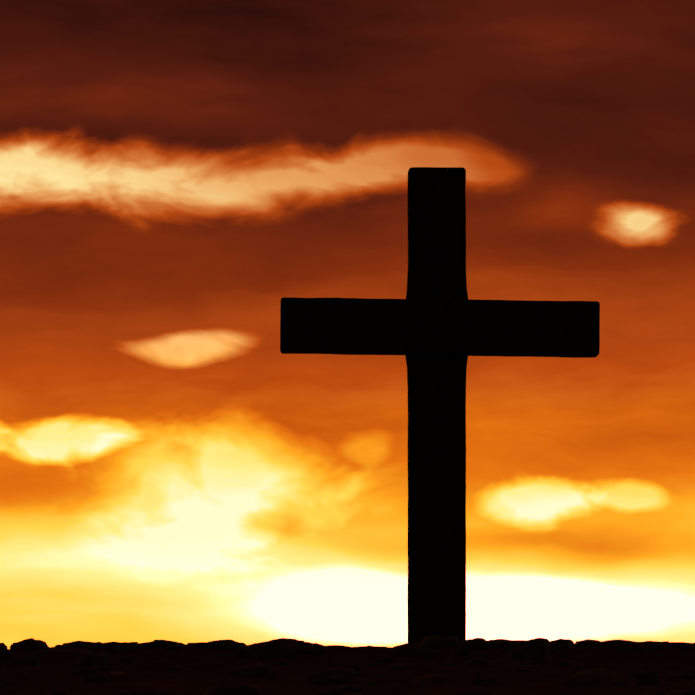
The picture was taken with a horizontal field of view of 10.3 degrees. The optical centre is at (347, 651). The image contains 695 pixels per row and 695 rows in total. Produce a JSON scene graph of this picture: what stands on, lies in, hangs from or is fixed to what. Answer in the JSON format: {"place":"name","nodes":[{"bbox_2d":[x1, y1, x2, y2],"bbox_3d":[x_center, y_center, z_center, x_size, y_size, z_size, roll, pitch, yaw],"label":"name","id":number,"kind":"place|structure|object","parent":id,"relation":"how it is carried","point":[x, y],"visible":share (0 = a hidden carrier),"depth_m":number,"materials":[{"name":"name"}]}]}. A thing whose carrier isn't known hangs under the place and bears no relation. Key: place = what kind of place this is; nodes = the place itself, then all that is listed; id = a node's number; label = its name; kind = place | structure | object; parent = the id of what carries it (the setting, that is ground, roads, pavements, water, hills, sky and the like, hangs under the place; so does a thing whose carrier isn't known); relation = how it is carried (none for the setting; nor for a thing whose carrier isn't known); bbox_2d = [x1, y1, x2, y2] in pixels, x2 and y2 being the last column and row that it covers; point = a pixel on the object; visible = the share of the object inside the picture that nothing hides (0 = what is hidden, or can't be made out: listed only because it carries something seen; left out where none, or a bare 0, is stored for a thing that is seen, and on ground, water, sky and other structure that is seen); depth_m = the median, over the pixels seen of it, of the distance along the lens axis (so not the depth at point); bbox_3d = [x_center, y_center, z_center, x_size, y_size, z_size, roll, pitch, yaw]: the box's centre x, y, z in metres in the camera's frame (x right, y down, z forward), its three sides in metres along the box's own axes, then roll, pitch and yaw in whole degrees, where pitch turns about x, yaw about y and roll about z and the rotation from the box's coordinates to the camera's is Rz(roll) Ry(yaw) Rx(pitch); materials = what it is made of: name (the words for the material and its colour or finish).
{"place":"outdoors","nodes":[
{"label":"outdoors","id":0,"kind":"place"},
{"bbox_2d":[0,645,694,694],"bbox_3d":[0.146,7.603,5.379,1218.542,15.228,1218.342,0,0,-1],"label":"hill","id":1,"kind":"structure","parent":0,"point":[197,673],"depth_m":4.42,"materials":[{"name":"soil"}]},
{"bbox_2d":[0,635,694,694],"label":"soil clods","id":2,"kind":"object","parent":1,"relation":"on","point":[527,653],"depth_m":4.86,"materials":[{"name":"soil"}]},
{"bbox_2d":[280,167,599,642],"bbox_3d":[0.142,-0.229,5.971,0.493,1.036,0.057,0,0,-1],"label":"cross","id":3,"kind":"object","parent":1,"relation":"on","point":[436,327],"visible":0.92,"depth_m":5.96,"materials":[{"name":"black wood"}]},
{"bbox_2d":[0,0,694,648],"label":"sky","id":4,"kind":"structure","parent":0,"point":[172,172],"materials":[{"name":"orange"}]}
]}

